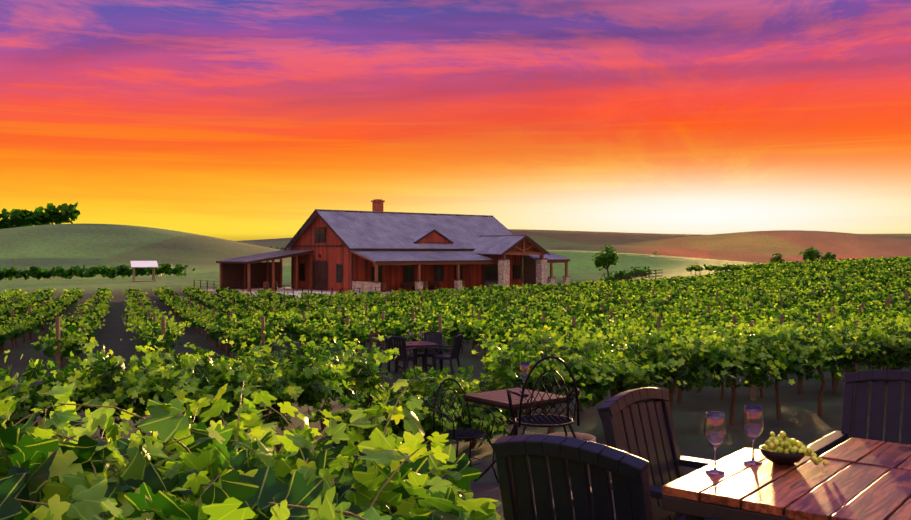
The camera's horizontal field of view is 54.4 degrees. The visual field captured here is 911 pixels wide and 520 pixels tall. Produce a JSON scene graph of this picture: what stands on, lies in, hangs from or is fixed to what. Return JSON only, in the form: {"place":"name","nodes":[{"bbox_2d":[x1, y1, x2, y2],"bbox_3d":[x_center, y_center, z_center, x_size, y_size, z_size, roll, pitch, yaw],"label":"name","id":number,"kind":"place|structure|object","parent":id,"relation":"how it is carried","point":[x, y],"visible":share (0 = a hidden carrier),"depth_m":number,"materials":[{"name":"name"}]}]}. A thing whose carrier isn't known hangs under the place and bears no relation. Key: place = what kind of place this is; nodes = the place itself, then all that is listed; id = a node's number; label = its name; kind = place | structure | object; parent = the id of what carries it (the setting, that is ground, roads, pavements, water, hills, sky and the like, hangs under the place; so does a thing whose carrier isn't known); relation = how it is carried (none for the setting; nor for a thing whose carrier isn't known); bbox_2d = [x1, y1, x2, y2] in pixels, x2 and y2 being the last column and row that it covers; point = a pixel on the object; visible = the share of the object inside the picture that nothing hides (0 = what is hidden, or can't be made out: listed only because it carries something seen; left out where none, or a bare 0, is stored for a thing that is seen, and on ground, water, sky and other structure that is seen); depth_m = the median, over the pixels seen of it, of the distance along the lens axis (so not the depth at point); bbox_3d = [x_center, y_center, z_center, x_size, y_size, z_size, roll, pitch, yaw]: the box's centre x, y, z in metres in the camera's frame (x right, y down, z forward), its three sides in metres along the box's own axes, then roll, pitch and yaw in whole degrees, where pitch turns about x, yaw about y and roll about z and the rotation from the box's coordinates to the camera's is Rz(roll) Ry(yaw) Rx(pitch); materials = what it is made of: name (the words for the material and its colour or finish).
{"place":"outdoors","nodes":[
{"label":"outdoors","id":0,"kind":"place"},
{"bbox_2d":[205,284,555,298],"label":"barn terrace patio","id":1,"kind":"structure","parent":0,"point":[287,289],"depth_m":92.31,"materials":[{"name":"grey stone"}]},
{"bbox_2d":[0,223,910,519],"bbox_3d":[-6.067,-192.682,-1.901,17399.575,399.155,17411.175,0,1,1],"label":"terrain","id":2,"kind":"structure","parent":0,"point":[66,247],"depth_m":135.74,"materials":[{"name":"green plant"}]},
{"bbox_2d":[0,202,79,228],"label":"trees","id":3,"kind":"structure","parent":2,"relation":"on","point":[25,217],"depth_m":332.50,"materials":[{"name":"green plant"}]},
{"bbox_2d":[0,263,194,279],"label":"treeline","id":4,"kind":"object","parent":2,"relation":"on","point":[37,273],"visible":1,"depth_m":153.83,"materials":[{"name":"green plant"}]},
{"bbox_2d":[130,261,157,281],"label":"distant gazebo","id":5,"kind":"object","parent":2,"relation":"on","point":[141,264],"visible":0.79,"depth_m":140.37,"materials":[{"name":"white"}]},
{"bbox_2d":[0,379,501,519],"bbox_3d":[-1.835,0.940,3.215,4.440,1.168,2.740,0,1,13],"label":"vines","id":6,"kind":"object","parent":2,"relation":"on","point":[40,465],"visible":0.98,"depth_m":2.68,"materials":[{"name":"green plant"}]},
{"bbox_2d":[368,333,398,371],"bbox_3d":[-1.898,2.429,23.358,0.674,1.008,0.610,0,1,21],"label":"chair","id":7,"kind":"object","parent":2,"relation":"on","point":[374,340],"visible":0.42,"depth_m":23.45,"materials":[{"name":"paint"}]},
{"bbox_2d":[385,336,416,374],"bbox_3d":[-1.378,2.378,22.170,0.610,1.008,0.674,0,1,21],"label":"chair","id":8,"kind":"object","parent":2,"relation":"on","point":[403,350],"visible":0.77,"depth_m":21.95,"materials":[{"name":"paint"}]},
{"bbox_2d":[291,215,522,291],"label":"house walls","id":9,"kind":"structure","parent":2,"relation":"on","point":[317,221],"depth_m":95.43,"materials":[{"name":"red wood"}]},
{"bbox_2d":[216,250,313,291],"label":"side porch","id":10,"kind":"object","parent":9,"relation":"attached to","point":[244,271],"visible":0.92,"depth_m":96.91,"materials":[{"name":"brown wood"}]},
{"bbox_2d":[194,280,390,294],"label":"terrace railing","id":11,"kind":"object","parent":9,"relation":"on","point":[200,283],"visible":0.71,"depth_m":81.34,"materials":[{"name":"black metal"}]},
{"bbox_2d":[263,281,464,291],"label":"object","id":12,"kind":"object","parent":9,"relation":"on","point":[428,284],"visible":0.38,"depth_m":95.02,"materials":[{"name":"brown wood"}]},
{"bbox_2d":[284,209,513,250],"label":"barn roof","id":13,"kind":"structure","parent":9,"relation":"on","point":[351,230],"depth_m":97.71,"materials":[{"name":"grey metal"}]},
{"bbox_2d":[371,199,384,211],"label":"chimney","id":14,"kind":"object","parent":13,"relation":"on","point":[377,204],"visible":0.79,"depth_m":100.24,"materials":[{"name":"red brick"}]},
{"bbox_2d":[413,229,452,243],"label":"dormer","id":15,"kind":"object","parent":13,"relation":"on","point":[429,236],"visible":0.88,"depth_m":97.58,"materials":[{"name":"red wood"}]},
{"bbox_2d":[351,251,569,292],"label":"porch","id":16,"kind":"object","parent":9,"relation":"attached to","point":[417,258],"visible":0.67,"depth_m":93.75,"materials":[{"name":"grey metal"}]},
{"bbox_2d":[393,341,438,371],"bbox_3d":[-1.044,2.539,23.025,0.994,0.752,1.000,0,1,-19],"label":"table","id":17,"kind":"object","parent":2,"relation":"on","point":[425,345],"visible":0.62,"depth_m":22.75,"materials":[{"name":"brown wood"}]},
{"bbox_2d":[408,330,412,343],"bbox_3d":[-1.167,1.997,22.923,0.124,0.338,0.124,0,1,1],"label":"wine glass","id":18,"kind":"object","parent":17,"relation":"on","point":[410,333],"visible":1,"depth_m":22.89,"materials":[{"name":"white"}]},
{"bbox_2d":[419,330,423,342],"bbox_3d":[-0.893,1.996,23.066,0.124,0.338,0.124,0,1,1],"label":"wine glass","id":19,"kind":"object","parent":17,"relation":"on","point":[421,333],"visible":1,"depth_m":23.02,"materials":[{"name":"white"}]},
{"bbox_2d":[416,331,442,367],"bbox_3d":[-0.710,2.450,23.878,0.610,1.008,0.674,0,1,21],"label":"chair","id":20,"kind":"object","parent":2,"relation":"on","point":[437,335],"visible":0.71,"depth_m":24.06,"materials":[{"name":"paint"}]},
{"bbox_2d":[431,334,463,373],"bbox_3d":[-0.190,2.401,22.689,0.674,1.008,0.610,0,1,21],"label":"chair","id":21,"kind":"object","parent":2,"relation":"on","point":[456,347],"visible":0.98,"depth_m":22.54,"materials":[{"name":"paint"}]},
{"bbox_2d":[0,310,910,455],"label":"vine row","id":22,"kind":"object","parent":2,"relation":"on","point":[311,370],"depth_m":10.91,"materials":[{"name":"green plant"}]},
{"bbox_2d":[0,298,910,367],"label":"vineyard vines","id":23,"kind":"object","parent":2,"relation":"on","point":[401,321],"depth_m":32.41,"materials":[{"name":"green plant"}]},
{"bbox_2d":[0,281,910,335],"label":"vineyard vines","id":24,"kind":"object","parent":2,"relation":"on","point":[855,296],"depth_m":55.24,"materials":[{"name":"green plant"}]},
{"bbox_2d":[0,256,910,308],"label":"vineyard vines","id":25,"kind":"object","parent":2,"relation":"on","point":[878,272],"depth_m":82.82,"materials":[{"name":"green plant"}]},
{"bbox_2d":[11,284,908,399],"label":"vineyard posts","id":26,"kind":"object","parent":2,"relation":"on","point":[888,301],"visible":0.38,"depth_m":30.72,"materials":[{"name":"brown wood"}]},
{"bbox_2d":[431,378,498,482],"bbox_3d":[0.069,1.565,8.043,0.496,0.931,0.496,0,1,-33],"label":"iron chair","id":27,"kind":"object","parent":2,"relation":"on","point":[467,433],"visible":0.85,"depth_m":8.13,"materials":[{"name":"black metal"}]},
{"bbox_2d":[31,313,909,396],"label":"vineyard vines","id":28,"kind":"object","parent":2,"relation":"on","point":[249,332],"depth_m":23.14,"materials":[{"name":"green plant"}]},
{"bbox_2d":[472,235,549,286],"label":"entrance portico","id":29,"kind":"structure","parent":2,"relation":"on","point":[503,245],"depth_m":99.01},
{"bbox_2d":[463,388,566,481],"bbox_3d":[0.499,1.492,7.373,0.614,0.727,0.620,0,1,-39],"label":"bistro table","id":30,"kind":"object","parent":2,"relation":"on","point":[496,398],"visible":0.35,"depth_m":7.30,"materials":[{"name":"brown wood"}]},
{"bbox_2d":[519,362,530,394],"bbox_3d":[0.580,0.993,7.406,0.100,0.270,0.100,0,1,1],"label":"wine glass","id":31,"kind":"object","parent":30,"relation":"on","point":[524,368],"visible":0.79,"depth_m":7.37,"materials":[{"name":"white"}]},
{"bbox_2d":[507,356,580,476],"bbox_3d":[0.610,1.097,6.105,0.496,0.931,0.496,0,1,-5],"label":"iron chair","id":32,"kind":"object","parent":2,"relation":"on","point":[541,420],"visible":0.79,"depth_m":5.92,"materials":[{"name":"black metal"}]},
{"bbox_2d":[547,432,595,474],"bbox_3d":[1.021,1.772,7.863,0.450,0.400,0.450,0,1,1],"label":"seat","id":33,"kind":"object","parent":2,"relation":"on","point":[587,437],"visible":0.25,"depth_m":8.01,"materials":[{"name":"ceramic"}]},
{"bbox_2d":[592,244,618,276],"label":"tree","id":34,"kind":"object","parent":2,"relation":"on","point":[609,256],"depth_m":113.03,"materials":[{"name":"green plant"}]},
{"bbox_2d":[492,434,725,519],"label":"chair","id":35,"kind":"object","parent":2,"relation":"on","point":[630,487],"visible":0.94,"depth_m":2.77,"materials":[{"name":"paint"}]},
{"bbox_2d":[600,266,651,281],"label":"hedge","id":36,"kind":"object","parent":2,"relation":"on","point":[622,274],"visible":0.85,"depth_m":109.95,"materials":[{"name":"green plant"}]},
{"bbox_2d":[612,270,662,280],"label":"fence","id":37,"kind":"object","parent":2,"relation":"on","point":[655,273],"visible":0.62,"depth_m":109.38,"materials":[{"name":"wood"}]},
{"bbox_2d":[597,387,741,519],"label":"chair","id":38,"kind":"object","parent":2,"relation":"on","point":[644,430],"visible":0.65,"depth_m":3.75,"materials":[{"name":"paint"}]},
{"bbox_2d":[770,253,785,263],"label":"tree","id":39,"kind":"object","parent":2,"relation":"on","point":[776,258],"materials":[{"name":"green plant"}]},
{"bbox_2d":[662,448,910,519],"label":"table","id":40,"kind":"object","parent":2,"relation":"on","point":[805,488],"visible":0.9,"depth_m":3.11,"materials":[{"name":"brown wood"}]},
{"bbox_2d":[704,411,726,474],"bbox_3d":[0.983,0.691,3.352,0.083,0.225,0.083,0,1,1],"label":"wine glass","id":41,"kind":"object","parent":40,"relation":"on","point":[715,429],"visible":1,"depth_m":3.32,"materials":[{"name":"white"}]},
{"bbox_2d":[742,405,763,464],"bbox_3d":[1.176,0.690,3.497,0.083,0.225,0.083,0,1,1],"label":"wine glass","id":42,"kind":"object","parent":40,"relation":"on","point":[753,421],"visible":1,"depth_m":3.47,"materials":[{"name":"white"}]},
{"bbox_2d":[759,431,828,465],"bbox_3d":[1.310,0.740,3.479,0.180,0.124,0.237,0,1,-27],"label":"bowl of grapes","id":43,"kind":"object","parent":40,"relation":"on","point":[781,448],"visible":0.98,"depth_m":3.45,"materials":[{"name":"green food"}]},
{"bbox_2d":[799,247,822,260],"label":"tree","id":44,"kind":"object","parent":2,"relation":"on","point":[813,254],"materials":[{"name":"green plant"}]},
{"bbox_2d":[821,252,835,260],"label":"tree","id":45,"kind":"object","parent":2,"relation":"on","point":[827,256],"visible":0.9,"depth_m":325.45,"materials":[{"name":"green plant"}]},
{"bbox_2d":[806,370,910,456],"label":"chair","id":46,"kind":"object","parent":2,"relation":"on","point":[858,395],"visible":0.44,"depth_m":4.38,"materials":[{"name":"paint"}]},
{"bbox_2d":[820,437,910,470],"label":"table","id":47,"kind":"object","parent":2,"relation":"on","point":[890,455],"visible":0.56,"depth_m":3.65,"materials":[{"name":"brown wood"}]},
{"bbox_2d":[0,0,910,240],"label":"sky","id":48,"kind":"structure","parent":0,"point":[234,120],"materials":[{"name":"orange"}]}
]}

